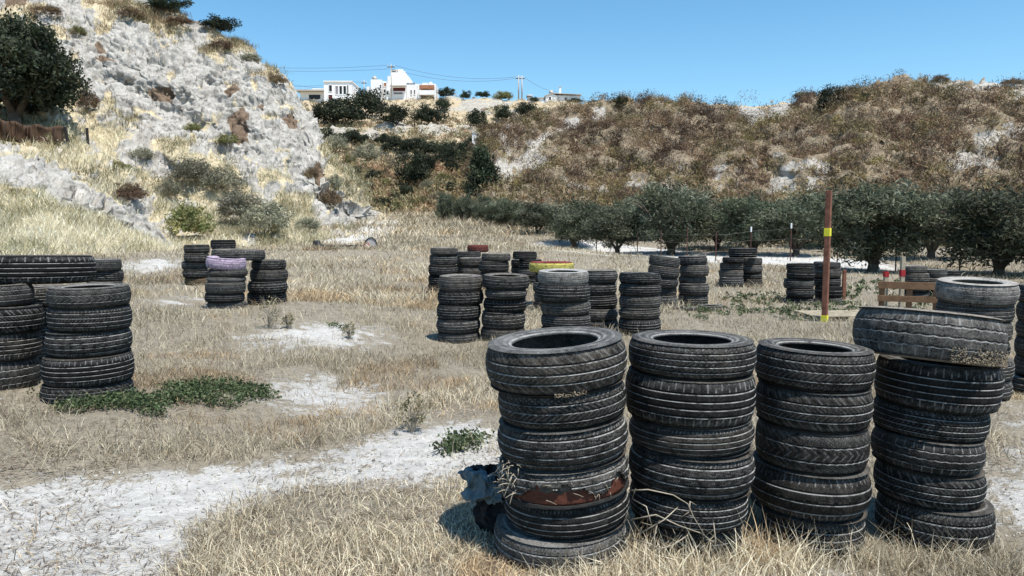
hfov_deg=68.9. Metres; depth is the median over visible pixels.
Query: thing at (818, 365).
tyre
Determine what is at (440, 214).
spiky plant
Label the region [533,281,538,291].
tyre
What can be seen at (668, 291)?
tyre
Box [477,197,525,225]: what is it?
olive tree
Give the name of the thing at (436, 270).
tyre
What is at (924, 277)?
tyre
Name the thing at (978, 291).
tyre
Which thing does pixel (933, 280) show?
tyre
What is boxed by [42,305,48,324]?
tyre
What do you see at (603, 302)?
tyre
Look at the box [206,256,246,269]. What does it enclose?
tyre
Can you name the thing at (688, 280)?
tyre
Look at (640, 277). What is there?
tyre
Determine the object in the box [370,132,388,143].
terrace shrub
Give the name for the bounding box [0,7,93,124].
evergreen tree
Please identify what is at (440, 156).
terrace shrub
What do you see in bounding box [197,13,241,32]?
crest bush
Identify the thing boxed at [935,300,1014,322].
tyre
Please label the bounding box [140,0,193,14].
crest bush
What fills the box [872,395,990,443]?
tyre
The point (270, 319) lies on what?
dry weed
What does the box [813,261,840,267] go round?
tyre
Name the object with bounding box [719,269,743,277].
tyre
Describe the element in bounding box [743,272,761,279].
tyre
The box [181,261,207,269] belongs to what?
tyre
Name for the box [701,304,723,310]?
tyre
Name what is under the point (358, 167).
slope shrub
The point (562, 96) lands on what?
chimney house
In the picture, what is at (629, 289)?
tyre
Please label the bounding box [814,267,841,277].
tyre
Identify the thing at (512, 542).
tyre
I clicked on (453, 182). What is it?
slope shrub
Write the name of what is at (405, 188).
valley bush
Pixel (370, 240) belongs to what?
basketball stand
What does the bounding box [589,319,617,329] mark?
tyre
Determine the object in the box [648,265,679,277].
tyre
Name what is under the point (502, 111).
dark tree
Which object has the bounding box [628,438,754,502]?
tyre
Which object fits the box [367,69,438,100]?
stepped house
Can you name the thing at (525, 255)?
tyre
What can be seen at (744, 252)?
tyre
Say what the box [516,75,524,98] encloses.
utility pole
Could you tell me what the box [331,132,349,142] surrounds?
terrace shrub
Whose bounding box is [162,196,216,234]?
yellow bush
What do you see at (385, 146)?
terrace shrub
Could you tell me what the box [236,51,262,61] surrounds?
slope bush
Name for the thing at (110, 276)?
tyre
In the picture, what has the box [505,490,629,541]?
tyre
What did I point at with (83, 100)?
slope bush
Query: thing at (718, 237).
olive tree
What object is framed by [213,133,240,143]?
slope bush
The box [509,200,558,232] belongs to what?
olive tree
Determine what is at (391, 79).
utility pole
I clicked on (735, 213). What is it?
olive tree
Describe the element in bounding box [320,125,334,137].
terrace shrub
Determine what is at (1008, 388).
tyre
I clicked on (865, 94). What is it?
ridge bush
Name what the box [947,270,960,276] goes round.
tyre
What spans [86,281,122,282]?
tyre
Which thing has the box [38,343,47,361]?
tyre
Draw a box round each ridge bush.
[612,95,628,103]
[793,92,806,96]
[813,83,850,110]
[859,92,871,98]
[930,74,951,83]
[1000,76,1023,84]
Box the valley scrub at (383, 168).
[300,91,790,213]
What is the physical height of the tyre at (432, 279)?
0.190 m
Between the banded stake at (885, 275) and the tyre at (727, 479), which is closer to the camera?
the tyre at (727, 479)
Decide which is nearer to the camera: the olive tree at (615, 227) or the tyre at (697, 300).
the tyre at (697, 300)
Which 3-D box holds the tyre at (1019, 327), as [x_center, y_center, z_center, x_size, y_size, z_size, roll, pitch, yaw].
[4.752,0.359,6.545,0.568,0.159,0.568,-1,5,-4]
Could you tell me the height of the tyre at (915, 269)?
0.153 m
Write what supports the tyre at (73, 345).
on the tyre at (90, 371)
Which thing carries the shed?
on the hill at (466, 106)
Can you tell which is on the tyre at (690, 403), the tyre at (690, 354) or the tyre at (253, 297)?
the tyre at (690, 354)
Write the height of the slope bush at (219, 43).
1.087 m
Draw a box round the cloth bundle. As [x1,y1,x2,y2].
[458,457,521,533]
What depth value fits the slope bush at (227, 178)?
52.96 m
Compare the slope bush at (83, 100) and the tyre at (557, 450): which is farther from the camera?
the slope bush at (83, 100)
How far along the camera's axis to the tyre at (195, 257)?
16.73 m
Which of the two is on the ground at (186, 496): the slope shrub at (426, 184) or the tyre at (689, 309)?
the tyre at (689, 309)
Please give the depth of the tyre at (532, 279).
17.75 m
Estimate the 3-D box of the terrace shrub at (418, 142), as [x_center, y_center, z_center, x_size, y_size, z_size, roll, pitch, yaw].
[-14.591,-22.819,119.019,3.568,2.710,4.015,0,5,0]
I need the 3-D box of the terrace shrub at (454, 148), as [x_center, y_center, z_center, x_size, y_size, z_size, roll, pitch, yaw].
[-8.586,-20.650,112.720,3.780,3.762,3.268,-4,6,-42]
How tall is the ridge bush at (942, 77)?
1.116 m
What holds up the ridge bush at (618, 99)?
on the scrub ridge
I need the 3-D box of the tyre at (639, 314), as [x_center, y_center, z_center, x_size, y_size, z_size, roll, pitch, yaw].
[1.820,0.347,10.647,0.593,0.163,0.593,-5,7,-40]
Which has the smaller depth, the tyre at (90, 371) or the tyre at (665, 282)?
the tyre at (90, 371)
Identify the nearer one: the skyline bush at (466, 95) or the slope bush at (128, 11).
the slope bush at (128, 11)
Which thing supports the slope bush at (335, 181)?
on the rocky hill at (124, 64)
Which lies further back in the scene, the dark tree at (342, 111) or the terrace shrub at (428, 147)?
the dark tree at (342, 111)
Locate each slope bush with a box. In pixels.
[28,4,64,16]
[69,25,87,35]
[75,88,100,109]
[111,158,138,173]
[111,181,149,201]
[113,5,147,18]
[126,146,155,158]
[153,176,184,195]
[160,153,212,180]
[164,15,197,25]
[183,122,203,130]
[197,164,247,190]
[207,37,232,48]
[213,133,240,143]
[213,187,266,220]
[234,197,295,232]
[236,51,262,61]
[268,73,288,83]
[294,215,320,230]
[302,166,318,179]
[317,184,342,205]
[327,171,342,188]
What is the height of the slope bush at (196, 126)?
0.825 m
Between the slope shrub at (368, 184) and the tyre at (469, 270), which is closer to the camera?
the tyre at (469, 270)
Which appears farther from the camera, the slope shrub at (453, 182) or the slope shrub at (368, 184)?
the slope shrub at (368, 184)
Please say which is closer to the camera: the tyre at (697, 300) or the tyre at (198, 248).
the tyre at (697, 300)
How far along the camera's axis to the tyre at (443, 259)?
16.43 m
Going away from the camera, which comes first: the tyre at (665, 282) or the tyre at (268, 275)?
the tyre at (268, 275)
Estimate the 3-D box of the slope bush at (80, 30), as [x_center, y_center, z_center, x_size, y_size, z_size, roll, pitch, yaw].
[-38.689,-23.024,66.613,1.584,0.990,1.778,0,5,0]
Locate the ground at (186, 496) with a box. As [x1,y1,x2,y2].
[0,214,1023,575]
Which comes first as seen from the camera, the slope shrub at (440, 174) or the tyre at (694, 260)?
the tyre at (694, 260)
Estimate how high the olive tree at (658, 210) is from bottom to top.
4.820 m
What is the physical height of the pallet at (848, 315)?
0.106 m
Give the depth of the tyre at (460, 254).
18.02 m
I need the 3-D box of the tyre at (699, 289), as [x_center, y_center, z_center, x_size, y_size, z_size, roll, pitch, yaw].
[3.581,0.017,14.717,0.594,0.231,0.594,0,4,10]
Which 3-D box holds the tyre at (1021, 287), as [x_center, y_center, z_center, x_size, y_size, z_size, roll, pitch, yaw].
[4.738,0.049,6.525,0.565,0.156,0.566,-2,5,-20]
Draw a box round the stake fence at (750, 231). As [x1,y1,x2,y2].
[525,219,1023,271]
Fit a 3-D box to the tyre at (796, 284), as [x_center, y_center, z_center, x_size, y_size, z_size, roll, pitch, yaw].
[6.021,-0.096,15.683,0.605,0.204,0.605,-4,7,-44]
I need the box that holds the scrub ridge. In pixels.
[455,74,1023,220]
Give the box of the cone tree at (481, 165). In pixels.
[459,141,500,197]
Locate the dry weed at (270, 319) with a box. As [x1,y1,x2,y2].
[255,296,284,328]
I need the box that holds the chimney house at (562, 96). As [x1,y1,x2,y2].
[543,86,581,104]
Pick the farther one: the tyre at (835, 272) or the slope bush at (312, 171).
the slope bush at (312, 171)
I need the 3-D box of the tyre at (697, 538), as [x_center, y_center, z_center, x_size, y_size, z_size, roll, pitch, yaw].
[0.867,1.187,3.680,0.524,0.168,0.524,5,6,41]
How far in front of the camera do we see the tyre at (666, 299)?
14.01 m
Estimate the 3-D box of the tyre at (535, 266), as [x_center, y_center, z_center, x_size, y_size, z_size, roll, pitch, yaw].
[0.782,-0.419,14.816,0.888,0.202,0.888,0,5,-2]
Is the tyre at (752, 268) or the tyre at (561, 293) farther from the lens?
the tyre at (752, 268)
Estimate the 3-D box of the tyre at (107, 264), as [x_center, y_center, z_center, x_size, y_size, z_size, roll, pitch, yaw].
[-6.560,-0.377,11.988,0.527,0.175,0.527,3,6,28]
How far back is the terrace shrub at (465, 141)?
115.67 m
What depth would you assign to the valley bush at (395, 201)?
80.39 m
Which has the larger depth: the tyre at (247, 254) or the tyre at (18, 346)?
the tyre at (247, 254)
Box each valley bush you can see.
[371,197,392,206]
[391,199,403,208]
[399,183,414,198]
[434,191,455,218]
[451,195,476,220]
[469,193,492,220]
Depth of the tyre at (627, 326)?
10.41 m
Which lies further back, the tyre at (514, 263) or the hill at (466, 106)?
the hill at (466, 106)
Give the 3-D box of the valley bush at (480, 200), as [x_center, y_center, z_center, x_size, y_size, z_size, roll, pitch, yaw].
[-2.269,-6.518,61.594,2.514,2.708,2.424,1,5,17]
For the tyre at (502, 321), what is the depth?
9.84 m
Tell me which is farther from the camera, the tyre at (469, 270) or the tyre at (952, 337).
the tyre at (469, 270)
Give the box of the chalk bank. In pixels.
[0,153,174,254]
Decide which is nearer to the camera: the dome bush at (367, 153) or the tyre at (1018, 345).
the tyre at (1018, 345)
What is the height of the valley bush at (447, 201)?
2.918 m
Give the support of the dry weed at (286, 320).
on the ground at (186, 496)
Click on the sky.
(774, 49)
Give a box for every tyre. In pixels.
[0,255,95,284]
[0,283,34,306]
[0,303,44,333]
[0,330,42,360]
[0,355,40,390]
[32,285,56,305]
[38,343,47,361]
[39,377,133,405]
[40,324,48,343]
[41,350,134,387]
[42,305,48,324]
[44,326,132,358]
[46,283,130,308]
[46,303,131,331]
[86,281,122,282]
[92,269,123,281]
[95,258,121,270]
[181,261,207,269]
[183,269,207,277]
[184,244,209,252]
[184,253,208,261]
[184,277,206,285]
[204,293,244,302]
[205,282,245,293]
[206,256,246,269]
[206,276,245,282]
[207,268,247,276]
[207,300,246,308]
[210,240,235,248]
[211,248,265,260]
[247,280,287,293]
[247,292,286,304]
[250,269,287,281]
[251,259,285,269]
[428,264,457,275]
[428,275,439,283]
[428,284,439,294]
[429,254,457,264]
[430,247,457,254]
[436,318,479,333]
[437,290,483,305]
[437,304,480,319]
[437,331,479,343]
[438,274,482,291]
[457,251,480,257]
[458,257,481,266]
[458,266,480,274]
[467,245,488,251]
[479,260,508,271]
[480,271,508,278]
[481,253,510,260]
[481,310,525,329]
[481,327,524,340]
[483,273,529,289]
[483,298,526,312]
[485,288,526,299]
[485,326,626,397]
[492,454,629,509]
[494,513,625,575]
[497,413,627,473]
[498,380,625,430]
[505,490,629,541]
[511,259,518,266]
[511,267,518,272]
[513,251,536,259]
[518,259,541,267]
[518,268,535,276]
[529,261,573,272]
[529,277,534,284]
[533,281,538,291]
[533,301,540,310]
[534,292,541,302]
[536,283,589,301]
[538,268,588,284]
[541,300,590,315]
[541,313,590,326]
[582,269,617,282]
[588,282,616,295]
[588,308,617,320]
[589,294,617,309]
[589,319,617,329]
[618,318,660,335]
[619,272,660,283]
[619,282,660,295]
[619,295,660,308]
[619,307,660,319]
[625,365,755,428]
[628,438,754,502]
[629,330,756,379]
[629,414,754,459]
[629,481,747,534]
[634,515,743,561]
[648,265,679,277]
[649,255,679,267]
[659,277,677,287]
[660,287,676,295]
[660,295,677,306]
[671,306,695,310]
[678,255,707,264]
[678,276,706,283]
[678,283,708,295]
[678,294,707,305]
[679,265,708,276]
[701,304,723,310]
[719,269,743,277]
[719,277,743,287]
[720,262,743,269]
[722,257,743,262]
[728,248,757,257]
[743,257,761,264]
[743,265,762,272]
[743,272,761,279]
[744,279,762,286]
[750,450,871,524]
[755,338,875,392]
[755,378,873,433]
[755,418,869,475]
[761,509,865,561]
[783,278,813,288]
[785,296,813,304]
[786,263,813,270]
[786,270,814,279]
[786,288,814,296]
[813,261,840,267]
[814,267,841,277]
[814,277,840,286]
[814,286,842,297]
[814,296,842,302]
[852,306,1008,367]
[870,424,985,477]
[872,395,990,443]
[873,458,986,511]
[874,354,1004,414]
[875,491,995,556]
[904,282,929,291]
[904,290,928,296]
[905,265,926,273]
[905,273,929,281]
[926,269,947,277]
[929,278,937,282]
[935,277,1019,305]
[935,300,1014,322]
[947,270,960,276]
[999,357,1014,381]
[1002,380,1012,401]
[1003,342,1010,359]
[1004,322,1013,340]
[1011,373,1023,394]
[1014,335,1023,356]
[1014,354,1023,375]
[1015,319,1023,337]
[1016,301,1023,319]
[1018,283,1023,301]
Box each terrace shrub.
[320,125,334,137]
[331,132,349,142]
[344,129,361,141]
[354,134,369,142]
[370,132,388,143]
[379,142,394,150]
[384,135,403,147]
[396,137,416,150]
[412,137,425,149]
[421,140,439,152]
[432,141,451,155]
[432,153,446,162]
[443,156,458,170]
[445,139,466,158]
[455,152,467,167]
[458,139,472,155]
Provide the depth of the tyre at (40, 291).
6.72 m
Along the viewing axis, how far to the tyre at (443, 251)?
16.40 m
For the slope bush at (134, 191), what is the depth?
42.72 m
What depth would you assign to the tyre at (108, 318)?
5.46 m
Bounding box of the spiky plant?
[431,203,447,220]
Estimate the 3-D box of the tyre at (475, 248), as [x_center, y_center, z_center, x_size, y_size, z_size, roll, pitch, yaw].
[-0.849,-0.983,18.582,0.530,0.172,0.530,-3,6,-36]
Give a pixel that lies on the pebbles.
(248, 486)
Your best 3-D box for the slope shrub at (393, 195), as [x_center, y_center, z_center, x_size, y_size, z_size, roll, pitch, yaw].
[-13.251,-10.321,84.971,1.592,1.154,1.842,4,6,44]
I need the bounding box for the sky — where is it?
[176,0,1023,106]
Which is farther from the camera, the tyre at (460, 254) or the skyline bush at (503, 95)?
the skyline bush at (503, 95)
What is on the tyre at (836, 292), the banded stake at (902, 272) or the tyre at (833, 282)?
the tyre at (833, 282)
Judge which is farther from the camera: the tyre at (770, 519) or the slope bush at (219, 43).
the slope bush at (219, 43)
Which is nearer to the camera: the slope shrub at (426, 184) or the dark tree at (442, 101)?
the slope shrub at (426, 184)
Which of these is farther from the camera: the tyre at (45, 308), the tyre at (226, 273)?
the tyre at (226, 273)
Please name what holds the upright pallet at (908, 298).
on the ground at (186, 496)
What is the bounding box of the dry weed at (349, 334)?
[342,320,356,338]
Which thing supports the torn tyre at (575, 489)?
on the tyre at (589, 522)
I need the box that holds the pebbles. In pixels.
[0,282,1023,575]
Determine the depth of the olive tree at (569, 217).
44.69 m
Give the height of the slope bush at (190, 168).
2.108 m
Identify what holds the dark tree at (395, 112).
on the hill at (466, 106)
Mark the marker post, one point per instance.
(826, 253)
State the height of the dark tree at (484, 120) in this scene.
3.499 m
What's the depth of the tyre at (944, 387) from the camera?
3.62 m
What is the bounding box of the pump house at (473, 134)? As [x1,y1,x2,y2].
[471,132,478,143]
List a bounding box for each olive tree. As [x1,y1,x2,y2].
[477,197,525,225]
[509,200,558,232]
[543,191,598,248]
[581,205,658,253]
[588,199,621,230]
[612,195,641,239]
[627,178,723,254]
[680,198,745,248]
[702,186,798,248]
[739,191,835,255]
[791,187,870,240]
[796,177,954,271]
[901,182,974,258]
[921,175,1023,276]
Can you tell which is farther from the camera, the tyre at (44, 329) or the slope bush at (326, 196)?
the slope bush at (326, 196)
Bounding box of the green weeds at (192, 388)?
[26,278,932,457]
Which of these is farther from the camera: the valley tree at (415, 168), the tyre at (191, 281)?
the valley tree at (415, 168)
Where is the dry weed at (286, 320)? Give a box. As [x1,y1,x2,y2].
[280,312,294,327]
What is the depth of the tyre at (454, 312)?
9.89 m
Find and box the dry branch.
[627,489,715,566]
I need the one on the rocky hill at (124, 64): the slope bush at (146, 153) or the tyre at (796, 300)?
the slope bush at (146, 153)
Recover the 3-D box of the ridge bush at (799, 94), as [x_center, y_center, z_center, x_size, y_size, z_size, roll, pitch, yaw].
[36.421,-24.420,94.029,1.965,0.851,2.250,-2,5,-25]
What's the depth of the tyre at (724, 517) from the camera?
3.42 m
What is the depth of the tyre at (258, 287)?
12.05 m
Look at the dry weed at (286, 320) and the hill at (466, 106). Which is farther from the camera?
the hill at (466, 106)
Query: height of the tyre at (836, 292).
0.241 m
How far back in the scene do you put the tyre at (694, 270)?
14.48 m
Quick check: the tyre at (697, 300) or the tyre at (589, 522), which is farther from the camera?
the tyre at (697, 300)
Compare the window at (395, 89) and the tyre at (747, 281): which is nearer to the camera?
the tyre at (747, 281)
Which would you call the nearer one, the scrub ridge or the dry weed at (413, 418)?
the dry weed at (413, 418)
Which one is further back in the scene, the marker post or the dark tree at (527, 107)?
the dark tree at (527, 107)
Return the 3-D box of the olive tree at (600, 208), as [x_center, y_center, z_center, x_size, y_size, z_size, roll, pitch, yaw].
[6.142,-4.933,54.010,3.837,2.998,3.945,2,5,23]
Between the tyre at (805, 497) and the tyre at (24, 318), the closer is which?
the tyre at (805, 497)
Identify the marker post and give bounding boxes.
[821,190,831,321]
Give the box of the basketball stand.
[312,237,377,246]
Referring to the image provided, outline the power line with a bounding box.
[395,65,510,78]
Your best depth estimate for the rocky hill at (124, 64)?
63.23 m
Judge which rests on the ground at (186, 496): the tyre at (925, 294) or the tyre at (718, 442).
the tyre at (925, 294)
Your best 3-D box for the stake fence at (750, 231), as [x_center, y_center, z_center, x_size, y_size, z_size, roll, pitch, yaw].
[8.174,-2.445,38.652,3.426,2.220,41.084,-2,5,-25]
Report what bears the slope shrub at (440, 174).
on the hill at (466, 106)
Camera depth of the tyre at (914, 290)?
14.99 m
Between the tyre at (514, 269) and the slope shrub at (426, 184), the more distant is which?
the slope shrub at (426, 184)
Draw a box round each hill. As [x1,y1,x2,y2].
[0,0,385,246]
[300,96,789,211]
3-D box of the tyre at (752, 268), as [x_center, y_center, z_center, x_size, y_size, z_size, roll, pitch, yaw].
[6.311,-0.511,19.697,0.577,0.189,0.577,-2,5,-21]
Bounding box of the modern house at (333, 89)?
[295,81,358,101]
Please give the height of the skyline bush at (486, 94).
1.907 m
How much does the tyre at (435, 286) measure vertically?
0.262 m
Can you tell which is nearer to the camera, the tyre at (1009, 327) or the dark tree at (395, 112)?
the tyre at (1009, 327)
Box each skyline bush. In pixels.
[437,86,455,97]
[459,90,471,98]
[475,91,491,97]
[492,90,514,99]
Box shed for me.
[526,95,543,102]
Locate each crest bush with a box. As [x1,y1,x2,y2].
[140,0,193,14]
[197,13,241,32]
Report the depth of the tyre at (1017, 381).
6.52 m
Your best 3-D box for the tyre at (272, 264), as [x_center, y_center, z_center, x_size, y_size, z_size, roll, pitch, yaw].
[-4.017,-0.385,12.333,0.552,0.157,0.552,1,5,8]
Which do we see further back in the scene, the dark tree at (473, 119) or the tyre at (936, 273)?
the dark tree at (473, 119)
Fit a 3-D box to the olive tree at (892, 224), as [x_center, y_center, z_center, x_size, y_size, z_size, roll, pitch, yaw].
[12.352,-1.928,26.425,4.977,4.024,5.320,0,5,0]
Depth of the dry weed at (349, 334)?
9.67 m
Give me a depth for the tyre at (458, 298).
9.90 m
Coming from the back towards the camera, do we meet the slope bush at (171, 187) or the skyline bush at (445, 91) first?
the skyline bush at (445, 91)
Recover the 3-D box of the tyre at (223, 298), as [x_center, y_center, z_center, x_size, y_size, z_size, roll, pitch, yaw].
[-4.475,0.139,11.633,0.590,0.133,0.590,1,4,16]
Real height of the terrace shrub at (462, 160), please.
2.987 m
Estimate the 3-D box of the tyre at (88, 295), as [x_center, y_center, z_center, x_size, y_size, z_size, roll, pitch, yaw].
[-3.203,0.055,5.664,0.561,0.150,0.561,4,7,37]
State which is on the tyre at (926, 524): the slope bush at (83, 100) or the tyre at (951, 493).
the tyre at (951, 493)
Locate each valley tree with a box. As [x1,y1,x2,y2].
[393,148,432,183]
[422,154,435,170]
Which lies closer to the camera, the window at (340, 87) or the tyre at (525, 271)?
the tyre at (525, 271)
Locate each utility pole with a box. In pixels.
[387,65,394,98]
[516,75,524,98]
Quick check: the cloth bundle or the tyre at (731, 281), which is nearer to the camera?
the cloth bundle
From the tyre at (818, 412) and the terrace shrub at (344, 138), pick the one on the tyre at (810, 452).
the tyre at (818, 412)
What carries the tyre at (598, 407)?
on the tyre at (557, 450)
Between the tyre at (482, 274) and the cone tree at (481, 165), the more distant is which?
the cone tree at (481, 165)
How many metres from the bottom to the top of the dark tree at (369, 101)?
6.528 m
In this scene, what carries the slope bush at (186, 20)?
on the rocky hill at (124, 64)
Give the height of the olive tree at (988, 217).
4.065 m
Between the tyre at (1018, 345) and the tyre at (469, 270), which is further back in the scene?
the tyre at (469, 270)
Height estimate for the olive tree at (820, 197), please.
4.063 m
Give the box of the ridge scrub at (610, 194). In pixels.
[448,67,1023,246]
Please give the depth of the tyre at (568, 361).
3.23 m
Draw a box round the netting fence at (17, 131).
[0,118,89,149]
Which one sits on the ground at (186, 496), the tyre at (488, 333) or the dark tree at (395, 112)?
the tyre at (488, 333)
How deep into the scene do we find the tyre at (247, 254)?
11.78 m
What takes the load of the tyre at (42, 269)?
on the tyre at (16, 294)
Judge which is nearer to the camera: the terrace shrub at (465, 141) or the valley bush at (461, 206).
the valley bush at (461, 206)
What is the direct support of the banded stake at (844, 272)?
on the ground at (186, 496)
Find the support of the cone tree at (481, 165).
on the scrub ridge
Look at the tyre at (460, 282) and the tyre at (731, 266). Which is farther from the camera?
the tyre at (731, 266)
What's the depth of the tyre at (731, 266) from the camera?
19.13 m
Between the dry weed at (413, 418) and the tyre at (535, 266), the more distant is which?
the tyre at (535, 266)
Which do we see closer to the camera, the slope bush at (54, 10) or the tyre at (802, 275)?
the tyre at (802, 275)
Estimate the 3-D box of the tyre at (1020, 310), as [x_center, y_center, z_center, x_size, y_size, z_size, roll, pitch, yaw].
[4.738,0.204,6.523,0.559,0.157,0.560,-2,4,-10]
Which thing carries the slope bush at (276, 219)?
on the rocky hill at (124, 64)
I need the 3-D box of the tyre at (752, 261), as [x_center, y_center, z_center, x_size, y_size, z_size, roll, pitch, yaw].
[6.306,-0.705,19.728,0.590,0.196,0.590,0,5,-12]
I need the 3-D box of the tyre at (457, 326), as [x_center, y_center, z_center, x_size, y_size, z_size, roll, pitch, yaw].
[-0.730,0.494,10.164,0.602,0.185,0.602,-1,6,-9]
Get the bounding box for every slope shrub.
[343,154,356,162]
[352,165,364,172]
[363,181,373,188]
[364,169,381,179]
[381,177,391,185]
[388,193,399,199]
[418,179,433,189]
[429,191,440,198]
[434,170,451,179]
[445,180,456,190]
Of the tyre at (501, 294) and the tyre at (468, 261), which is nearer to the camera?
the tyre at (501, 294)
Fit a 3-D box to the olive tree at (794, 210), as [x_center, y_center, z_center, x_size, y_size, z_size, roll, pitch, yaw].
[14.134,-2.926,37.340,5.295,3.826,4.441,-1,5,-15]
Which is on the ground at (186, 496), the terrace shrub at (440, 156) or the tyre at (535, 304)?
the tyre at (535, 304)
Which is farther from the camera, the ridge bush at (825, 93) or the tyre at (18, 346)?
the ridge bush at (825, 93)
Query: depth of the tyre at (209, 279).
11.40 m
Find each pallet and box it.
[794,310,858,321]
[877,281,937,309]
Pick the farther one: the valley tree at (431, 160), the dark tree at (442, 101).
the dark tree at (442, 101)
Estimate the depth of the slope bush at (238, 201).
46.53 m
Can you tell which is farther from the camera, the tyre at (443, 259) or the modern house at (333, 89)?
the modern house at (333, 89)
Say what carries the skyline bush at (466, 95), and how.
on the hill at (466, 106)
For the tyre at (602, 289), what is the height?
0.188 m
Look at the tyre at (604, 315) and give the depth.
10.97 m
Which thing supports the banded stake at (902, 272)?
on the ground at (186, 496)
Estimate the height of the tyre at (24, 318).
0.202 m
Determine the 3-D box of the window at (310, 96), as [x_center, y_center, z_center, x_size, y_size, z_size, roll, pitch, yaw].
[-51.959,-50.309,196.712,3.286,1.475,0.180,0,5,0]
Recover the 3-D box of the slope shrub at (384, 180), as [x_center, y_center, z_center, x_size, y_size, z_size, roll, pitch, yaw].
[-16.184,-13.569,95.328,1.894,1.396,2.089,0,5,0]
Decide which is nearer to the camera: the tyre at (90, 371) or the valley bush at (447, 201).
the tyre at (90, 371)
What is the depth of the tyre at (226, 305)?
11.45 m
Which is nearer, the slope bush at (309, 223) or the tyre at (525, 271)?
the tyre at (525, 271)
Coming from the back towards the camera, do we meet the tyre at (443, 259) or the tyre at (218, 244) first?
the tyre at (218, 244)
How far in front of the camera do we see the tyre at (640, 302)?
10.40 m
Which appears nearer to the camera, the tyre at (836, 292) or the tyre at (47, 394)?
the tyre at (47, 394)
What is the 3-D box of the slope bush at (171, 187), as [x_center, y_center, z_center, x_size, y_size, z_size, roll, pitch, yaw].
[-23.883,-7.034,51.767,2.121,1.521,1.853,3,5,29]
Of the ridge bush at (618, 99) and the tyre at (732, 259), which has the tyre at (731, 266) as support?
the tyre at (732, 259)
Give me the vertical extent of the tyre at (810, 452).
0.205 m
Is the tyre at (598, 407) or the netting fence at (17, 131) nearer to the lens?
the tyre at (598, 407)
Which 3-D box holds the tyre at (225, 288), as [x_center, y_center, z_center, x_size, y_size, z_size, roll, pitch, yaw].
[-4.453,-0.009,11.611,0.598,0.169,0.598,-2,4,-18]
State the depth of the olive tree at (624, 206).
49.10 m
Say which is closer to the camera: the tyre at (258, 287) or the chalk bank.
the tyre at (258, 287)
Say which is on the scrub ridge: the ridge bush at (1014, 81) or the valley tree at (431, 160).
the ridge bush at (1014, 81)
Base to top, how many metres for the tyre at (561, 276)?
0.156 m
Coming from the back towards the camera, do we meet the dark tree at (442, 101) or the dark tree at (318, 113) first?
the dark tree at (442, 101)
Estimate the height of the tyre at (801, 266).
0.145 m
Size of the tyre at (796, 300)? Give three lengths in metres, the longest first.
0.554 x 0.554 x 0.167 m
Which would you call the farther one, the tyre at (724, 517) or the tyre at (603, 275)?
the tyre at (603, 275)
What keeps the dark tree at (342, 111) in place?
on the hill at (466, 106)
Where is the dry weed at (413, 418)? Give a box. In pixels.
[393,387,433,431]
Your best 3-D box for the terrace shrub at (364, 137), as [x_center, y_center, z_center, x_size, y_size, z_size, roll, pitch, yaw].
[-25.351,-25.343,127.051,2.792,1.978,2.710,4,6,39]
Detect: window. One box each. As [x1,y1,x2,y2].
[308,94,320,99]
[335,86,338,94]
[339,86,342,94]
[343,86,346,94]
[393,87,405,91]
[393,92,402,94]
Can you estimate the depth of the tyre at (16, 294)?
5.67 m
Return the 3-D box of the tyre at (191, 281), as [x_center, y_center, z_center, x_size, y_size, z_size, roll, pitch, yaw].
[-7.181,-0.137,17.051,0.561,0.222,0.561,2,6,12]
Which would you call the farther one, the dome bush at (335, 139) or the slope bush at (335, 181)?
the dome bush at (335, 139)
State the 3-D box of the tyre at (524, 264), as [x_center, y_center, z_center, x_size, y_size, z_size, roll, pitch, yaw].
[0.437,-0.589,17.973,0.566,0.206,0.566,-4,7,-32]
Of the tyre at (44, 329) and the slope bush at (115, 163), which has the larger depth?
the slope bush at (115, 163)
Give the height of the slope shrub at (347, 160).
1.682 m
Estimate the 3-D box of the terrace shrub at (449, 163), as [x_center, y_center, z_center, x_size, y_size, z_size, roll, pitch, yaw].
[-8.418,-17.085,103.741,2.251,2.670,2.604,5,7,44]
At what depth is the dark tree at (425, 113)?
147.96 m
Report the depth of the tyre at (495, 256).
16.04 m
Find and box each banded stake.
[842,270,846,299]
[883,271,888,305]
[898,256,905,307]
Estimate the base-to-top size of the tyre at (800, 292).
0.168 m
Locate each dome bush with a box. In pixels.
[327,132,349,150]
[348,141,383,159]
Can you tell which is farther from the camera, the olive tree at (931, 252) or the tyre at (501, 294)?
the olive tree at (931, 252)
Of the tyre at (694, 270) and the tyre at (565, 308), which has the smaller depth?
the tyre at (565, 308)
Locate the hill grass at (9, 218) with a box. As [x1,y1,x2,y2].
[0,0,387,254]
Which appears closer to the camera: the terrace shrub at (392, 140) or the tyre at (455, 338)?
the tyre at (455, 338)
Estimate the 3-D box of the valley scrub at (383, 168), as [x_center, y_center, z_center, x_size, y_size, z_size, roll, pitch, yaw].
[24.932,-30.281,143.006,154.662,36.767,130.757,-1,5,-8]
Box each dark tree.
[312,99,337,123]
[320,93,367,125]
[352,87,387,116]
[375,102,410,124]
[410,102,449,123]
[435,97,450,109]
[465,108,486,125]
[478,119,487,131]
[491,104,514,118]
[513,102,536,115]
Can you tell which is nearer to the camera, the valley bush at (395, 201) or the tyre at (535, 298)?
the tyre at (535, 298)
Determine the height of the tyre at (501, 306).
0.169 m

